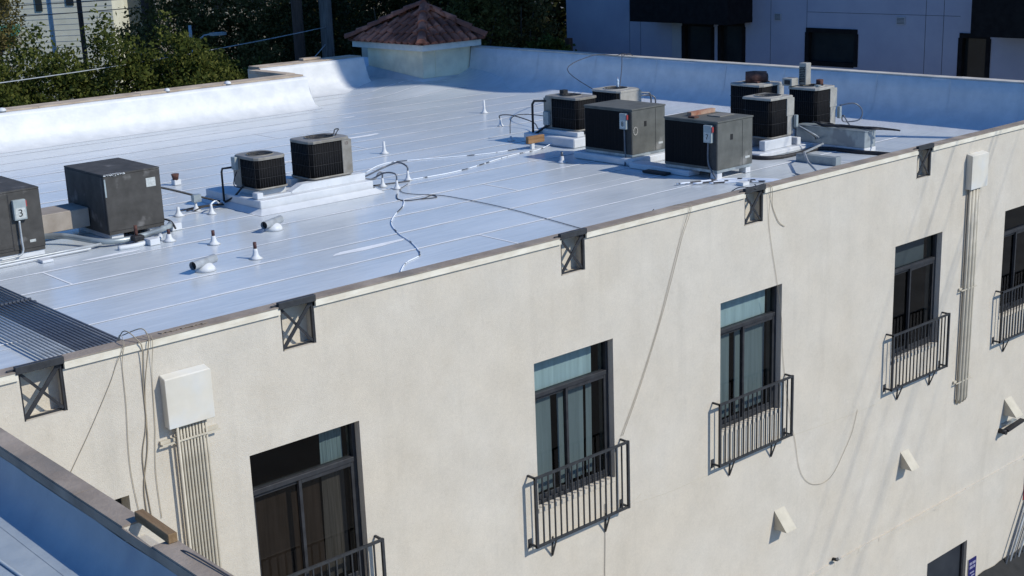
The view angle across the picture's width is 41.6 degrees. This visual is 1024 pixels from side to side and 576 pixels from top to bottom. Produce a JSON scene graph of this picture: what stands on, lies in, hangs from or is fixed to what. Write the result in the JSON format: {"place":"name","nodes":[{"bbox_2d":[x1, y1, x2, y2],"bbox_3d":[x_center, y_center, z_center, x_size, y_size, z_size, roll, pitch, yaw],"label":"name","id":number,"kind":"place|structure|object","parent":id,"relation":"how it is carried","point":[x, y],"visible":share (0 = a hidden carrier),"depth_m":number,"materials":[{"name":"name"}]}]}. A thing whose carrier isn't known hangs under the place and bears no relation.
{"place":"outdoors","nodes":[
{"label":"outdoors","id":0,"kind":"place"},
{"bbox_2d":[0,0,142,100],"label":"pale house","id":1,"kind":"structure","parent":0,"point":[67,30],"depth_m":72.79,"materials":[{"name":"white paint"}]},
{"bbox_2d":[566,0,1023,79],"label":"grey apartment building","id":2,"kind":"structure","parent":0,"point":[974,38],"depth_m":39.82,"materials":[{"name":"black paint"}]},
{"bbox_2d":[681,23,714,60],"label":"window","id":3,"kind":"structure","parent":2,"relation":"in","point":[697,40],"depth_m":43.49,"materials":[{"name":"glass"}]},
{"bbox_2d":[717,23,745,62],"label":"window","id":4,"kind":"structure","parent":2,"relation":"in","point":[731,38],"depth_m":42.47,"materials":[{"name":"black glass"}]},
{"bbox_2d":[804,28,857,67],"bbox_3d":[9.431,-7.087,39.644,0.170,1.102,1.850,-15,20,-40],"label":"window","id":5,"kind":"structure","parent":2,"relation":"in","point":[830,47],"depth_m":39.70,"materials":[{"name":"glass"}]},
{"bbox_2d":[956,33,990,77],"bbox_3d":[12.525,-5.415,36.556,0.170,2.960,0.950,-15,20,-40],"label":"window","id":6,"kind":"structure","parent":2,"relation":"in","point":[973,55],"depth_m":36.42,"materials":[{"name":"glass"}]},
{"label":"ground","id":7,"kind":"structure","parent":0,"visible":0},
{"bbox_2d":[0,44,41,107],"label":"broadleaf tree","id":8,"kind":"object","parent":7,"relation":"on","point":[10,95],"visible":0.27,"depth_m":36.48,"materials":[{"name":"green plant"}]},
{"bbox_2d":[0,0,41,80],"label":"broadleaf tree","id":9,"kind":"object","parent":7,"relation":"on","point":[5,35],"visible":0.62,"depth_m":50.02,"materials":[{"name":"green plant"}]},
{"bbox_2d":[46,0,58,100],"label":"utility pole","id":10,"kind":"object","parent":7,"relation":"on","point":[50,19],"depth_m":60.15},
{"bbox_2d":[2,22,114,103],"bbox_3d":[-12.619,-0.969,39.146,4.181,13.459,4.565,-15,20,-40],"label":"broadleaf tree","id":11,"kind":"object","parent":7,"relation":"on","point":[67,87],"visible":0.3,"depth_m":37.16,"materials":[{"name":"green plant"}]},
{"bbox_2d":[76,0,89,75],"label":"utility pole","id":12,"kind":"object","parent":7,"relation":"on","point":[80,16],"depth_m":56.08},
{"bbox_2d":[0,428,233,575],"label":"building wing","id":13,"kind":"structure","parent":7,"relation":"on","point":[56,519],"depth_m":10.10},
{"bbox_2d":[134,509,177,543],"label":"timber beam","id":14,"kind":"structure","parent":13,"relation":"on","point":[157,527],"depth_m":9.41,"materials":[{"name":"wood"}]},
{"bbox_2d":[76,3,173,96],"bbox_3d":[-11.072,-1.302,39.418,3.754,13.846,3.894,-15,20,-40],"label":"broadleaf tree","id":15,"kind":"object","parent":7,"relation":"on","point":[135,68],"visible":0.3,"depth_m":37.69,"materials":[{"name":"green plant"}]},
{"bbox_2d":[113,0,230,72],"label":"broadleaf tree","id":16,"kind":"object","parent":7,"relation":"on","point":[182,9],"visible":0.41,"depth_m":49.41,"materials":[{"name":"green plant"}]},
{"bbox_2d":[146,68,206,89],"bbox_3d":[-9.049,-0.533,39.723,3.694,12.056,3.695,-15,20,-40],"label":"broadleaf tree","id":17,"kind":"object","parent":7,"relation":"on","point":[177,83],"depth_m":37.59,"materials":[{"name":"green plant"}]},
{"bbox_2d":[126,10,238,91],"bbox_3d":[-9.273,-1.449,40.250,3.418,13.561,3.572,-15,20,-40],"label":"broadleaf tree","id":18,"kind":"object","parent":7,"relation":"on","point":[204,60],"visible":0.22,"depth_m":38.35,"materials":[{"name":"green plant"}]},
{"bbox_2d":[172,0,279,70],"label":"broadleaf tree","id":19,"kind":"object","parent":7,"relation":"on","point":[239,18],"visible":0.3,"depth_m":50.67,"materials":[{"name":"green plant"}]},
{"bbox_2d":[211,45,261,80],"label":"broadleaf tree","id":20,"kind":"object","parent":7,"relation":"on","point":[241,73],"visible":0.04,"depth_m":40.02,"materials":[{"name":"green plant"}]},
{"bbox_2d":[234,31,292,67],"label":"broadleaf tree","id":21,"kind":"object","parent":7,"relation":"on","point":[265,58],"visible":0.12,"depth_m":48.48,"materials":[{"name":"green plant"}]},
{"bbox_2d":[224,0,318,71],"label":"broadleaf tree","id":22,"kind":"object","parent":7,"relation":"on","point":[271,15],"visible":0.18,"depth_m":51.57,"materials":[{"name":"green plant"}]},
{"bbox_2d":[291,0,305,60],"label":"utility pole","id":23,"kind":"object","parent":7,"relation":"on","point":[298,27],"depth_m":44.88,"materials":[{"name":"wood"}]},
{"bbox_2d":[276,22,336,61],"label":"broadleaf tree","id":24,"kind":"object","parent":7,"relation":"on","point":[309,44],"visible":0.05,"depth_m":48.60,"materials":[{"name":"green plant"}]},
{"bbox_2d":[264,0,374,60],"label":"broadleaf tree","id":25,"kind":"object","parent":7,"relation":"on","point":[313,21],"visible":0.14,"depth_m":51.27,"materials":[{"name":"green plant"}]},
{"bbox_2d":[318,0,334,57],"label":"utility pole","id":26,"kind":"object","parent":7,"relation":"on","point":[325,15],"depth_m":44.72,"materials":[{"name":"wood"}]},
{"bbox_2d":[0,27,325,82],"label":"overhead cable","id":27,"kind":"object","parent":26,"relation":"attached to","point":[150,60],"visible":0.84,"depth_m":37.34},
{"bbox_2d":[332,0,414,56],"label":"broadleaf tree","id":28,"kind":"object","parent":7,"relation":"on","point":[386,7],"visible":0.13,"depth_m":48.95,"materials":[{"name":"green plant"}]},
{"bbox_2d":[233,0,566,50],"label":"woodland","id":29,"kind":"object","parent":7,"relation":"on","point":[557,10],"depth_m":70.28,"materials":[{"name":"green plant"}]},
{"bbox_2d":[404,0,486,37],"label":"broadleaf tree","id":30,"kind":"object","parent":7,"relation":"on","point":[444,3],"visible":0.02,"depth_m":49.22,"materials":[{"name":"green plant"}]},
{"bbox_2d":[439,0,516,46],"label":"broadleaf tree","id":31,"kind":"object","parent":7,"relation":"on","point":[492,10],"visible":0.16,"depth_m":46.50,"materials":[{"name":"green plant"}]},
{"bbox_2d":[0,45,1023,575],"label":"apartment building","id":32,"kind":"structure","parent":7,"relation":"on","point":[458,395],"depth_m":20.66,"materials":[{"name":"beige paint"}]},
{"bbox_2d":[0,297,36,310],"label":"strut channel","id":33,"kind":"object","parent":32,"relation":"on","point":[21,300],"visible":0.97,"depth_m":17.33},
{"bbox_2d":[0,318,70,352],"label":"conduit","id":34,"kind":"object","parent":33,"relation":"attached to","point":[37,337],"visible":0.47,"depth_m":15.83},
{"bbox_2d":[0,315,74,351],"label":"conduit","id":35,"kind":"object","parent":33,"relation":"attached to","point":[39,335],"visible":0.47,"depth_m":15.89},
{"bbox_2d":[0,313,78,350],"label":"conduit","id":36,"kind":"object","parent":33,"relation":"attached to","point":[41,333],"visible":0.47,"depth_m":15.95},
{"bbox_2d":[0,310,82,349],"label":"conduit","id":37,"kind":"object","parent":33,"relation":"attached to","point":[43,331],"visible":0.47,"depth_m":16.03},
{"bbox_2d":[0,307,86,348],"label":"conduit","id":38,"kind":"object","parent":33,"relation":"attached to","point":[45,329],"visible":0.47,"depth_m":16.11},
{"bbox_2d":[0,305,91,347],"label":"conduit","id":39,"kind":"object","parent":33,"relation":"attached to","point":[48,327],"visible":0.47,"depth_m":16.18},
{"bbox_2d":[0,301,95,346],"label":"conduit","id":40,"kind":"object","parent":33,"relation":"attached to","point":[52,326],"visible":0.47,"depth_m":16.25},
{"bbox_2d":[0,299,100,345],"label":"conduit","id":41,"kind":"object","parent":33,"relation":"attached to","point":[56,325],"visible":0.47,"depth_m":16.31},
{"bbox_2d":[0,296,104,344],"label":"conduit","id":42,"kind":"object","parent":33,"relation":"attached to","point":[60,324],"visible":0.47,"depth_m":16.39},
{"bbox_2d":[0,294,109,343],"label":"conduit","id":43,"kind":"object","parent":33,"relation":"attached to","point":[61,322],"visible":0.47,"depth_m":16.46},
{"bbox_2d":[0,291,113,342],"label":"conduit","id":44,"kind":"object","parent":33,"relation":"attached to","point":[63,320],"visible":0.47,"depth_m":16.52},
{"bbox_2d":[0,288,116,341],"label":"conduit","id":45,"kind":"object","parent":33,"relation":"attached to","point":[67,319],"visible":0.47,"depth_m":16.60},
{"bbox_2d":[0,286,122,340],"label":"conduit","id":46,"kind":"object","parent":33,"relation":"attached to","point":[65,315],"visible":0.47,"depth_m":16.69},
{"bbox_2d":[0,249,44,261],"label":"equipment curb","id":47,"kind":"structure","parent":32,"relation":"on","point":[33,253],"depth_m":20.05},
{"bbox_2d":[0,176,45,260],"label":"package unit","id":48,"kind":"object","parent":47,"relation":"on","point":[21,227],"visible":1,"depth_m":19.88,"materials":[{"name":"grey metal"}]},
{"bbox_2d":[41,203,89,232],"bbox_3d":[-7.262,-1.076,21.191,1.020,0.300,0.600,-15,20,-40],"label":"air duct","id":49,"kind":"object","parent":48,"relation":"attached to","point":[63,217],"visible":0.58,"depth_m":21.09,"materials":[{"name":"metal"}]},
{"bbox_2d":[0,243,101,264],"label":"conduit","id":50,"kind":"object","parent":32,"relation":"on","point":[51,253],"visible":1,"depth_m":20.02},
{"bbox_2d":[44,221,172,243],"bbox_3d":[-6.292,-0.808,20.834,2.144,0.155,0.749,-7,16,-19],"label":"insulated pipe","id":51,"kind":"object","parent":32,"relation":"on","point":[169,225],"visible":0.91,"depth_m":20.70,"materials":[{"name":"metal"}]},
{"bbox_2d":[78,226,160,238],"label":"equipment curb","id":52,"kind":"structure","parent":32,"relation":"on","point":[103,234],"depth_m":21.36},
{"bbox_2d":[64,158,164,234],"bbox_3d":[-6.380,-1.486,21.599,0.956,0.952,1.427,-15,20,-40],"label":"package unit","id":53,"kind":"object","parent":52,"relation":"on","point":[115,196],"visible":1,"depth_m":21.15,"materials":[{"name":"metal"}]},
{"bbox_2d":[118,330,147,511],"bbox_3d":[-4.008,1.459,14.260,0.157,2.143,0.572,-15,20,-40],"label":"wire","id":54,"kind":"object","parent":32,"relation":"hanging from","point":[145,410],"visible":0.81,"depth_m":14.05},
{"bbox_2d":[122,328,151,514],"bbox_3d":[-3.874,1.428,14.236,0.217,2.106,0.333,-10,17,-26],"label":"wire","id":55,"kind":"object","parent":32,"relation":"hanging from","point":[145,415],"visible":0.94,"depth_m":14.09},
{"bbox_2d":[159,364,214,429],"bbox_3d":[-3.452,1.152,14.308,0.542,0.578,0.126,-15,20,-40],"label":"electrical box","id":56,"kind":"object","parent":32,"relation":"attached to","point":[187,395],"visible":1,"depth_m":14.24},
{"bbox_2d":[176,428,191,548],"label":"conduit","id":57,"kind":"object","parent":56,"relation":"attached to","point":[183,487],"visible":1,"depth_m":14.41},
{"bbox_2d":[179,427,194,550],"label":"conduit","id":58,"kind":"object","parent":32,"relation":"attached to","point":[186,486],"visible":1,"depth_m":14.50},
{"bbox_2d":[182,426,197,552],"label":"conduit","id":59,"kind":"object","parent":32,"relation":"attached to","point":[190,490],"visible":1,"depth_m":14.53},
{"bbox_2d":[159,424,220,446],"bbox_3d":[-3.451,1.581,14.443,0.690,0.046,0.080,-15,20,-40],"label":"strut bracket","id":60,"kind":"object","parent":32,"relation":"attached to","point":[168,441],"visible":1,"depth_m":14.41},
{"bbox_2d":[185,425,201,554],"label":"conduit","id":61,"kind":"object","parent":32,"relation":"attached to","point":[193,488],"visible":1,"depth_m":14.56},
{"bbox_2d":[189,424,204,556],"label":"conduit","id":62,"kind":"object","parent":32,"relation":"attached to","point":[196,489],"visible":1,"depth_m":14.59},
{"bbox_2d":[192,423,207,558],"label":"conduit","id":63,"kind":"object","parent":32,"relation":"attached to","point":[200,494],"visible":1,"depth_m":14.62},
{"bbox_2d":[189,254,217,272],"bbox_3d":[-4.317,-0.333,18.865,0.300,0.188,0.480,5,17,26],"label":"roof scoop vent","id":64,"kind":"object","parent":32,"relation":"on","point":[204,265],"visible":1,"depth_m":18.79,"materials":[{"name":"white metal"}]},
{"bbox_2d":[195,422,211,560],"bbox_3d":[-3.290,4.101,15.173,0.027,5.615,0.026,-7,16,-18],"label":"conduit","id":65,"kind":"object","parent":32,"relation":"attached to","point":[203,492],"visible":1,"depth_m":14.65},
{"bbox_2d":[198,421,214,562],"bbox_3d":[-3.262,4.094,15.197,0.026,5.615,0.028,5,17,25],"label":"conduit","id":66,"kind":"object","parent":32,"relation":"attached to","point":[206,493],"visible":1,"depth_m":14.68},
{"bbox_2d":[201,420,217,564],"bbox_3d":[-3.234,4.086,15.221,0.028,5.615,0.026,-7,16,-18],"label":"conduit","id":67,"kind":"object","parent":32,"relation":"attached to","point":[209,490],"visible":1,"depth_m":14.71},
{"bbox_2d":[204,419,221,567],"bbox_3d":[-3.206,4.079,15.245,0.026,5.615,0.028,5,17,25],"label":"conduit","id":68,"kind":"object","parent":32,"relation":"attached to","point":[212,490],"visible":1,"depth_m":14.73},
{"bbox_2d":[261,215,283,231],"bbox_3d":[-3.783,-1.008,21.264,0.300,0.188,0.480,4,17,23],"label":"roof scoop vent","id":69,"kind":"object","parent":32,"relation":"on","point":[272,225],"visible":1,"depth_m":21.18,"materials":[{"name":"white metal"}]},
{"bbox_2d":[201,174,383,215],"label":"equipment platform","id":70,"kind":"structure","parent":32,"relation":"on","point":[244,202],"depth_m":23.14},
{"bbox_2d":[240,187,285,194],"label":"support block","id":71,"kind":"structure","parent":70,"relation":"on","point":[269,191],"depth_m":23.10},
{"bbox_2d":[231,150,287,190],"bbox_3d":[-4.342,-2.029,23.111,0.708,0.573,0.774,-15,20,-40],"label":"condenser unit","id":72,"kind":"object","parent":71,"relation":"on","point":[260,170],"visible":1,"depth_m":22.89,"materials":[{"name":"black metal"}]},
{"bbox_2d":[286,177,309,185],"bbox_3d":[-3.498,-1.973,24.053,1.150,0.125,0.140,-15,20,-40],"label":"timber sleeper","id":73,"kind":"object","parent":70,"relation":"on","point":[292,181],"visible":0.29,"depth_m":23.70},
{"bbox_2d":[290,133,352,180],"bbox_3d":[-3.385,-2.336,23.767,0.884,0.691,0.724,-15,20,-40],"label":"condenser unit","id":74,"kind":"object","parent":73,"relation":"on","point":[320,156],"visible":1,"depth_m":23.51,"materials":[{"name":"black metal"}]},
{"bbox_2d":[263,172,364,198],"bbox_3d":[-3.502,-1.783,23.356,2.220,0.125,0.170,-15,20,-40],"label":"timber sleeper","id":75,"kind":"object","parent":70,"relation":"on","point":[322,183],"visible":1,"depth_m":23.42,"materials":[{"name":"wood"}]},
{"bbox_2d":[250,422,364,575],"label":"window","id":76,"kind":"structure","parent":32,"relation":"in","point":[306,497],"depth_m":16.05,"materials":[{"name":"glass"}]},
{"bbox_2d":[344,0,487,81],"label":"roof tower","id":77,"kind":"structure","parent":32,"relation":"on","point":[423,41],"depth_m":39.37,"materials":[{"name":"paint"}]},
{"bbox_2d":[524,130,584,148],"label":"equipment platform","id":78,"kind":"structure","parent":32,"relation":"on","point":[566,141],"depth_m":28.01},
{"bbox_2d":[538,127,584,137],"bbox_3d":[1.234,-3.339,28.534,0.750,0.096,1.200,-15,20,-40],"label":"timber sleeper","id":79,"kind":"object","parent":78,"relation":"on","point":[563,132],"visible":0.5,"depth_m":28.21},
{"bbox_2d":[543,93,595,131],"bbox_3d":[1.220,-3.726,28.416,0.708,0.709,1.024,-15,20,-40],"label":"condenser unit","id":80,"kind":"object","parent":79,"relation":"on","point":[566,112],"visible":0.9,"depth_m":28.15,"materials":[{"name":"black metal"}]},
{"bbox_2d":[534,340,615,512],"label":"window","id":81,"kind":"structure","parent":32,"relation":"in","point":[572,398],"depth_m":18.69,"materials":[{"name":"glass"}]},
{"bbox_2d":[574,149,664,165],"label":"equipment curb","id":82,"kind":"structure","parent":32,"relation":"on","point":[584,154],"depth_m":25.95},
{"bbox_2d":[584,99,665,165],"bbox_3d":[2.143,-3.037,26.208,1.105,1.060,1.294,-15,20,-40],"label":"package unit","id":83,"kind":"object","parent":32,"relation":"on","point":[625,128],"visible":1,"depth_m":25.86,"materials":[{"name":"metal"}]},
{"bbox_2d":[629,160,699,176],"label":"equipment curb","id":84,"kind":"structure","parent":32,"relation":"on","point":[642,165],"depth_m":24.82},
{"bbox_2d":[664,111,752,178],"bbox_3d":[3.555,-2.625,24.517,1.081,1.014,1.292,-15,20,-40],"label":"package unit","id":85,"kind":"object","parent":32,"relation":"on","point":[706,143],"visible":0.99,"depth_m":24.14,"materials":[{"name":"metal"}]},
{"bbox_2d":[720,285,780,435],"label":"window","id":86,"kind":"structure","parent":32,"relation":"in","point":[747,331],"depth_m":21.14,"materials":[{"name":"glass"}]},
{"bbox_2d":[752,142,811,155],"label":"equipment platform","id":87,"kind":"structure","parent":32,"relation":"on","point":[784,150],"depth_m":26.29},
{"bbox_2d":[752,138,766,146],"bbox_3d":[4.851,-2.935,26.750,0.800,0.193,0.150,-15,20,-40],"label":"timber sleeper","id":88,"kind":"object","parent":87,"relation":"on","point":[755,141],"visible":0.1,"depth_m":26.64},
{"bbox_2d":[742,93,797,139],"bbox_3d":[5.073,-3.398,26.495,0.777,0.807,0.802,-15,20,-40],"label":"condenser unit","id":89,"kind":"object","parent":88,"relation":"on","point":[772,114],"visible":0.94,"depth_m":26.26,"materials":[{"name":"black metal"}]},
{"bbox_2d":[759,136,791,150],"bbox_3d":[5.151,-2.828,26.315,0.850,0.193,0.140,-15,20,-40],"label":"timber sleeper","id":90,"kind":"object","parent":87,"relation":"on","point":[771,144],"visible":1,"depth_m":26.19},
{"bbox_2d":[774,506,795,532],"bbox_3d":[4.505,3.814,22.170,0.270,0.320,0.259,-15,20,-40],"label":"vent hood","id":91,"kind":"object","parent":32,"relation":"attached to","point":[783,522],"visible":1,"depth_m":22.15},
{"bbox_2d":[796,153,840,165],"bbox_3d":[5.726,-2.414,25.162,0.170,0.156,0.900,-15,20,-40],"label":"support block","id":92,"kind":"object","parent":32,"relation":"on","point":[824,159],"depth_m":25.05,"materials":[{"name":"concrete"}]},
{"bbox_2d":[752,146,890,159],"bbox_3d":[5.272,-2.616,26.164,4.712,0.090,1.199,2,16,13],"label":"rubber hose","id":93,"kind":"object","parent":32,"relation":"on","point":[793,154],"visible":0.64,"depth_m":25.89,"materials":[{"name":"rubber"}]},
{"bbox_2d":[796,122,875,150],"bbox_3d":[6.385,-2.974,26.601,0.410,0.432,1.640,-15,20,-40],"label":"sheet metal box","id":94,"kind":"object","parent":32,"relation":"on","point":[852,138],"visible":0.75,"depth_m":26.32,"materials":[{"name":"metal"}]},
{"bbox_2d":[900,449,918,470],"bbox_3d":[7.258,3.134,24.548,0.250,0.300,0.249,-15,20,-40],"label":"vent hood","id":95,"kind":"object","parent":32,"relation":"attached to","point":[908,461],"visible":1,"depth_m":24.53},
{"bbox_2d":[891,234,936,362],"bbox_3d":[7.148,0.156,24.032,1.500,2.139,0.202,-15,20,-40],"label":"window","id":96,"kind":"structure","parent":32,"relation":"in","point":[915,261],"depth_m":24.10,"materials":[{"name":"glass"}]},
{"bbox_2d":[927,542,963,575],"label":"door","id":97,"kind":"structure","parent":32,"relation":"in","point":[950,563],"depth_m":26.71,"materials":[{"name":"grey metal"}]},
{"bbox_2d":[955,190,971,403],"bbox_3d":[8.371,0.201,24.995,0.091,4.141,0.099,-15,20,-40],"label":"conduit","id":98,"kind":"object","parent":32,"relation":"attached to","point":[964,292],"visible":1,"depth_m":24.94,"materials":[{"name":"metal"}]},
{"bbox_2d":[958,189,974,403],"bbox_3d":[8.436,0.190,25.049,0.127,4.155,0.130,-15,20,-40],"label":"conduit","id":99,"kind":"object","parent":32,"relation":"attached to","point":[967,294],"visible":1,"depth_m":24.98,"materials":[{"name":"metal"}]},
{"bbox_2d":[961,188,978,401],"bbox_3d":[8.517,0.165,25.120,0.127,4.149,0.133,-15,20,-40],"label":"conduit","id":100,"kind":"object","parent":32,"relation":"attached to","point":[970,290],"visible":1,"depth_m":25.04,"materials":[{"name":"metal"}]},
{"bbox_2d":[964,188,979,399],"bbox_3d":[8.587,0.144,25.180,0.095,4.146,0.101,-15,20,-40],"label":"conduit","id":101,"kind":"object","parent":32,"relation":"attached to","point":[973,293],"visible":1,"depth_m":25.13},
{"bbox_2d":[965,150,988,189],"bbox_3d":[8.455,-2.145,24.474,0.562,0.648,0.126,-15,20,-40],"label":"electrical box","id":102,"kind":"object","parent":32,"relation":"attached to","point":[977,169],"visible":1,"depth_m":24.38,"materials":[{"name":"metal"}]},
{"bbox_2d":[979,545,1023,575],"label":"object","id":103,"kind":"object","parent":32,"relation":"attached to","point":[1014,567],"visible":1,"depth_m":27.89,"materials":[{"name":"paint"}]},
{"bbox_2d":[998,418,1023,434],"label":"wall lamp","id":104,"kind":"object","parent":32,"relation":"attached to","point":[1012,426],"visible":1,"depth_m":26.95,"materials":[{"name":"black metal"}]},
{"bbox_2d":[999,205,1023,318],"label":"window","id":105,"kind":"structure","parent":32,"relation":"in","point":[1012,275],"depth_m":26.34,"materials":[{"name":"glass"}]},
{"bbox_2d":[1003,396,1022,417],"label":"vent hood","id":106,"kind":"object","parent":32,"relation":"attached to","point":[1011,408],"visible":1,"depth_m":26.87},
{"bbox_2d":[473,0,564,47],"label":"broadleaf tree","id":107,"kind":"object","parent":7,"relation":"on","point":[525,11],"visible":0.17,"depth_m":48.21,"materials":[{"name":"green plant"}]},
{"bbox_2d":[524,33,576,50],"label":"broadleaf tree","id":108,"kind":"object","parent":7,"relation":"on","point":[548,42],"visible":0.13,"depth_m":45.10,"materials":[{"name":"green plant"}]},
{"bbox_3d":[2.279,-3.637,29.770,0.600,0.143,0.700,-15,20,-40],"label":"timber sleeper","id":109,"kind":"object","parent":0,"visible":0},
{"bbox_2d":[592,86,640,102],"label":"condenser unit","id":110,"kind":"object","parent":109,"relation":"on","point":[606,93],"visible":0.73,"depth_m":29.35,"materials":[{"name":"grey metal"}]},
{"bbox_3d":[5.237,-3.502,28.868,0.900,0.143,0.600,-15,20,-40],"label":"timber sleeper","id":111,"kind":"object","parent":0,"visible":0},
{"bbox_2d":[730,80,783,113],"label":"condenser unit","id":112,"kind":"object","parent":111,"relation":"on","point":[740,90],"visible":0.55,"depth_m":28.49,"materials":[{"name":"black metal"}]},
{"bbox_2d":[745,71,768,82],"bbox_3d":[5.176,-4.458,28.516,0.507,0.290,0.399,5,17,25],"label":"blower motor","id":113,"kind":"object","parent":112,"relation":"on","point":[756,76],"visible":1,"depth_m":28.40,"materials":[{"name":"metal"}]},
{"bbox_3d":[5.986,-3.233,27.724,0.750,0.173,0.150,-15,20,-40],"label":"timber sleeper","id":114,"kind":"object","parent":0,"visible":0},
{"bbox_2d":[788,83,841,128],"bbox_3d":[6.149,-3.703,27.425,0.767,0.867,0.822,-15,20,-40],"label":"condenser unit","id":115,"kind":"object","parent":114,"relation":"on","point":[812,102],"visible":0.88,"depth_m":27.17,"materials":[{"name":"black metal"}]},
{"bbox_2d":[799,62,810,84],"bbox_3d":[5.945,-4.352,27.343,0.184,0.442,0.180,-15,20,-40],"label":"upright metal box","id":116,"kind":"object","parent":115,"relation":"on","point":[804,73],"visible":1,"depth_m":27.29,"materials":[{"name":"paint"}]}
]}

